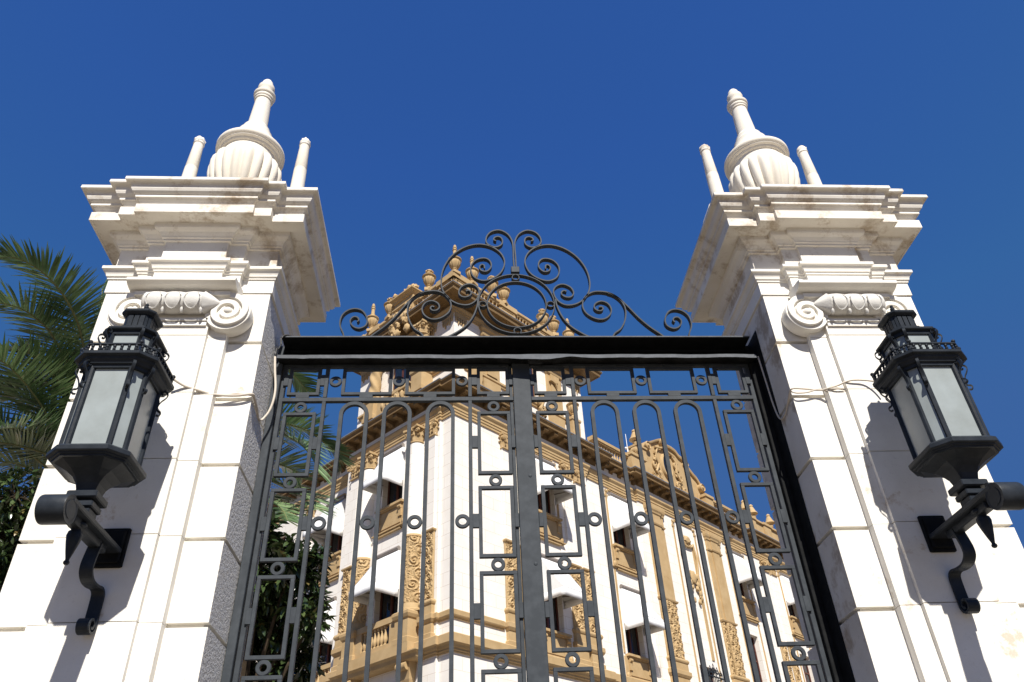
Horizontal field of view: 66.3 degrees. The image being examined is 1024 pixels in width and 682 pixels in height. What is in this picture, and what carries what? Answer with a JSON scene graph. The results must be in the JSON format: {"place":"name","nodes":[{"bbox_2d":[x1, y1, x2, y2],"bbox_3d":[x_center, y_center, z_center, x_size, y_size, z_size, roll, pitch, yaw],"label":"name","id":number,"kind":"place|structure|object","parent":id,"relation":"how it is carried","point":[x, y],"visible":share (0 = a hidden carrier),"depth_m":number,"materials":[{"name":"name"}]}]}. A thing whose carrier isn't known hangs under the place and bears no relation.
{"place":"outdoors","nodes":[
{"label":"outdoors","id":0,"kind":"place"},
{"bbox_2d":[0,0,1023,548],"label":"sky","id":1,"kind":"structure","parent":0,"point":[432,127],"materials":[{"name":"blue"}]},
{"bbox_2d":[256,245,814,681],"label":"corner building","id":2,"kind":"structure","parent":0,"point":[499,620],"depth_m":31.16,"materials":[{"name":"white paint"}]},
{"bbox_2d":[302,596,336,646],"bbox_3d":[-7.633,10.755,30.055,1.279,1.826,1.138,-31,-45,33],"label":"window awning","id":3,"kind":"object","parent":2,"relation":"attached to","point":[328,635],"depth_m":29.81,"materials":[{"name":"fabric"}]},
{"bbox_2d":[302,495,345,544],"bbox_3d":[-7.801,7.314,32.628,1.279,1.826,1.137,-31,-45,33],"label":"window awning","id":4,"kind":"object","parent":2,"relation":"attached to","point":[319,537],"depth_m":32.48,"materials":[{"name":"fabric"}]},
{"bbox_2d":[317,642,332,676],"bbox_3d":[-7.022,11.600,30.186,1.200,2.700,0.092,-31,-45,33],"label":"window","id":5,"kind":"structure","parent":2,"relation":"in","point":[325,649],"depth_m":30.04,"materials":[{"name":"black glass"}]},
{"bbox_2d":[330,533,342,553],"bbox_3d":[-7.199,7.999,32.878,1.200,2.300,0.092,-31,-45,33],"label":"window","id":6,"kind":"structure","parent":2,"relation":"in","point":[336,540],"depth_m":32.72,"materials":[{"name":"black glass"}]},
{"bbox_2d":[348,545,400,604],"bbox_3d":[-4.787,8.076,27.327,1.339,1.826,1.136,-31,-45,33],"label":"window awning","id":7,"kind":"object","parent":2,"relation":"attached to","point":[387,572],"depth_m":27.04,"materials":[{"name":"fabric"}]},
{"bbox_2d":[363,443,404,496],"bbox_3d":[-4.893,4.774,29.872,1.239,1.826,0.966,-31,-45,33],"label":"window awning","id":8,"kind":"object","parent":2,"relation":"attached to","point":[393,465],"depth_m":29.59,"materials":[{"name":"fabric"}]},
{"bbox_2d":[379,589,398,643],"bbox_3d":[-4.166,9.153,27.283,1.300,3.320,0.092,-31,-45,33],"label":"window","id":9,"kind":"structure","parent":2,"relation":"in","point":[388,603],"depth_m":27.35,"materials":[{"name":"black glass"}]},
{"bbox_2d":[387,481,402,504],"bbox_3d":[-4.349,5.420,30.074,1.200,2.150,0.092,-31,-45,33],"label":"window","id":10,"kind":"structure","parent":2,"relation":"in","point":[394,490],"depth_m":29.96,"materials":[{"name":"black glass"}]},
{"bbox_2d":[538,490,550,513],"bbox_3d":[1.062,5.950,31.157,0.092,2.230,1.200,-31,-45,33],"label":"window","id":11,"kind":"structure","parent":2,"relation":"in","point":[547,498],"depth_m":31.07,"materials":[{"name":"black glass"}]},
{"bbox_2d":[544,597,558,630],"bbox_3d":[1.231,9.380,28.593,0.092,2.540,1.200,-31,-45,33],"label":"window","id":12,"kind":"structure","parent":2,"relation":"in","point":[555,607],"depth_m":28.49,"materials":[{"name":"black glass"}]},
{"bbox_2d":[535,454,572,504],"bbox_3d":[1.655,5.288,30.923,1.128,1.826,1.260,-31,-45,33],"label":"window awning","id":13,"kind":"object","parent":2,"relation":"attached to","point":[561,496],"depth_m":30.80,"materials":[{"name":"fabric"}]},
{"bbox_2d":[541,553,582,608],"bbox_3d":[1.816,8.577,28.464,1.128,1.826,1.260,-31,-45,33],"label":"window awning","id":14,"kind":"object","parent":2,"relation":"attached to","point":[567,587],"depth_m":28.15,"materials":[{"name":"fabric"}]},
{"bbox_2d":[612,526,625,546],"bbox_3d":[4.500,8.072,34.222,0.092,2.230,1.200,-31,-45,33],"label":"window","id":15,"kind":"structure","parent":2,"relation":"in","point":[619,535],"depth_m":34.08,"materials":[{"name":"black glass"}]},
{"bbox_2d":[608,492,649,538],"bbox_3d":[5.092,7.410,33.988,1.127,1.826,1.260,-31,-45,33],"label":"window awning","id":16,"kind":"object","parent":2,"relation":"attached to","point":[619,512],"depth_m":33.71,"materials":[{"name":"fabric"}]},
{"bbox_2d":[624,623,640,655],"bbox_3d":[4.668,11.502,31.658,0.092,2.540,1.200,-31,-45,33],"label":"window","id":17,"kind":"structure","parent":2,"relation":"in","point":[632,640],"depth_m":31.42,"materials":[{"name":"black glass"}]},
{"bbox_2d":[619,584,664,635],"bbox_3d":[5.254,10.699,31.529,1.128,1.826,1.260,-31,-45,33],"label":"window awning","id":18,"kind":"object","parent":2,"relation":"attached to","point":[631,608],"depth_m":31.21,"materials":[{"name":"fabric"}]},
{"bbox_2d":[700,668,713,681],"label":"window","id":19,"kind":"structure","parent":2,"relation":"in","point":[700,668],"depth_m":34.13,"materials":[{"name":"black glass"}]},
{"bbox_2d":[739,583,744,596],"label":"window","id":20,"kind":"structure","parent":2,"relation":"in","point":[741,587],"depth_m":40.15,"materials":[{"name":"black glass"}]},
{"bbox_2d":[732,550,762,589],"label":"window awning","id":21,"kind":"object","parent":2,"relation":"attached to","point":[742,566],"depth_m":39.56,"materials":[{"name":"fabric"}]},
{"bbox_2d":[751,637,762,681],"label":"window","id":22,"kind":"structure","parent":2,"relation":"in","point":[752,640],"depth_m":38.07,"materials":[{"name":"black glass"}]},
{"bbox_2d":[779,572,794,605],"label":"window awning","id":23,"kind":"object","parent":2,"relation":"attached to","point":[787,589],"depth_m":42.73,"materials":[{"name":"fabric"}]},
{"bbox_2d":[786,601,794,616],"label":"window","id":24,"kind":"structure","parent":2,"relation":"in","point":[790,607],"depth_m":43.08,"materials":[{"name":"black glass"}]},
{"bbox_2d":[800,656,811,681],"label":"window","id":25,"kind":"structure","parent":2,"relation":"in","point":[805,668],"depth_m":41.09,"materials":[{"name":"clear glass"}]},
{"label":"ground","id":26,"kind":"structure","parent":0,"visible":0},
{"bbox_2d":[0,463,41,591],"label":"leafy tree","id":27,"kind":"object","parent":26,"relation":"on","point":[14,512],"visible":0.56,"depth_m":12.40,"materials":[{"name":"green plant"}]},
{"bbox_2d":[0,176,339,681],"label":"gate pier","id":28,"kind":"structure","parent":26,"relation":"on","point":[231,281],"depth_m":5.44,"materials":[{"name":"stone"}]},
{"bbox_2d":[34,303,175,634],"bbox_3d":[-2.460,0.620,4.794,0.508,2.088,0.850,0,-37,-4],"label":"wall lantern","id":29,"kind":"object","parent":28,"relation":"attached to","point":[97,452],"depth_m":4.65,"materials":[{"name":"metal"}]},
{"bbox_2d":[181,136,205,176],"bbox_3d":[-3.141,-1.456,7.508,0.370,1.562,0.309,0,-37,-4],"label":"slim finial","id":30,"kind":"object","parent":28,"relation":"on","point":[191,167],"visible":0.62,"depth_m":7.74,"materials":[{"name":"stone"}]},
{"bbox_2d":[174,334,290,420],"bbox_3d":[-2.009,0.110,5.897,0.876,0.876,0.264,29,-47,-36],"label":"cable","id":31,"kind":"object","parent":28,"relation":"attached to","point":[235,395],"visible":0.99,"depth_m":5.72,"materials":[{"name":"beige plastic"}]},
{"bbox_2d":[207,79,284,180],"bbox_3d":[-2.636,-1.843,7.874,0.699,2.558,0.699,0,-37,-4],"label":"urn finial","id":32,"kind":"object","parent":28,"relation":"on","point":[251,147],"visible":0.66,"depth_m":7.63,"materials":[{"name":"stone"}]},
{"bbox_2d":[290,137,310,186],"bbox_3d":[-2.087,-1.458,7.578,0.370,1.565,0.309,0,-37,-4],"label":"slim finial","id":33,"kind":"object","parent":28,"relation":"on","point":[299,174],"visible":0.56,"depth_m":7.75,"materials":[{"name":"stone"}]},
{"bbox_2d":[0,233,355,526],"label":"palm tree","id":34,"kind":"object","parent":26,"relation":"on","point":[37,381],"visible":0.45,"depth_m":14.41,"materials":[{"name":"green plant"}]},
{"bbox_2d":[240,510,335,681],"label":"leafy tree","id":35,"kind":"object","parent":26,"relation":"on","point":[268,633],"visible":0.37,"depth_m":11.42,"materials":[{"name":"green plant"}]},
{"bbox_2d":[221,330,854,681],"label":"iron gateway","id":36,"kind":"object","parent":26,"relation":"on","point":[399,350],"visible":0.84,"depth_m":6.42,"materials":[{"name":"black metal"}]},
{"bbox_2d":[232,364,526,681],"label":"gate leaf","id":37,"kind":"object","parent":36,"relation":"attached to","point":[350,400],"visible":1,"depth_m":5.63,"materials":[{"name":"paint"}]},
{"bbox_2d":[339,229,691,335],"bbox_3d":[0.035,-0.510,7.040,3.049,1.333,0.070,0,-37,-4],"label":"scroll crest","id":38,"kind":"object","parent":36,"relation":"on","point":[555,302],"visible":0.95,"depth_m":6.93,"materials":[{"name":"paint"}]},
{"bbox_2d":[512,364,832,681],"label":"gate leaf","id":39,"kind":"object","parent":36,"relation":"attached to","point":[537,610],"visible":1,"depth_m":5.72,"materials":[{"name":"paint"}]},
{"bbox_2d":[675,184,1023,681],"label":"gate pier","id":40,"kind":"structure","parent":26,"relation":"on","point":[808,283],"depth_m":5.76,"materials":[{"name":"stone"}]},
{"bbox_2d":[699,144,723,221],"bbox_3d":[2.068,-1.460,7.847,0.370,1.564,0.309,0,-37,-4],"label":"slim finial","id":41,"kind":"object","parent":40,"relation":"on","point":[713,179],"visible":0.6,"depth_m":8.01,"materials":[{"name":"stone"}]},
{"bbox_2d":[724,89,799,191],"bbox_3d":[2.573,-1.846,8.212,0.699,2.558,0.699,0,-37,-4],"label":"urn finial","id":42,"kind":"object","parent":40,"relation":"on","point":[755,158],"visible":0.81,"depth_m":7.97,"materials":[{"name":"stone"}]},
{"bbox_2d":[797,145,822,184],"bbox_3d":[3.122,-1.462,7.916,0.370,1.566,0.309,0,-37,-4],"label":"slim finial","id":43,"kind":"object","parent":40,"relation":"on","point":[811,174],"visible":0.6,"depth_m":8.14,"materials":[{"name":"stone"}]},
{"bbox_2d":[757,356,873,419],"bbox_3d":[2.310,0.181,6.056,0.829,0.687,0.307,-25,-42,27],"label":"cable","id":44,"kind":"object","parent":40,"relation":"attached to","point":[819,389],"visible":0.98,"depth_m":5.89,"materials":[{"name":"beige plastic"}]},
{"bbox_2d":[870,305,1023,613],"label":"wall lantern","id":45,"kind":"object","parent":40,"relation":"attached to","point":[920,381],"depth_m":5.00,"materials":[{"name":"metal"}]}
]}

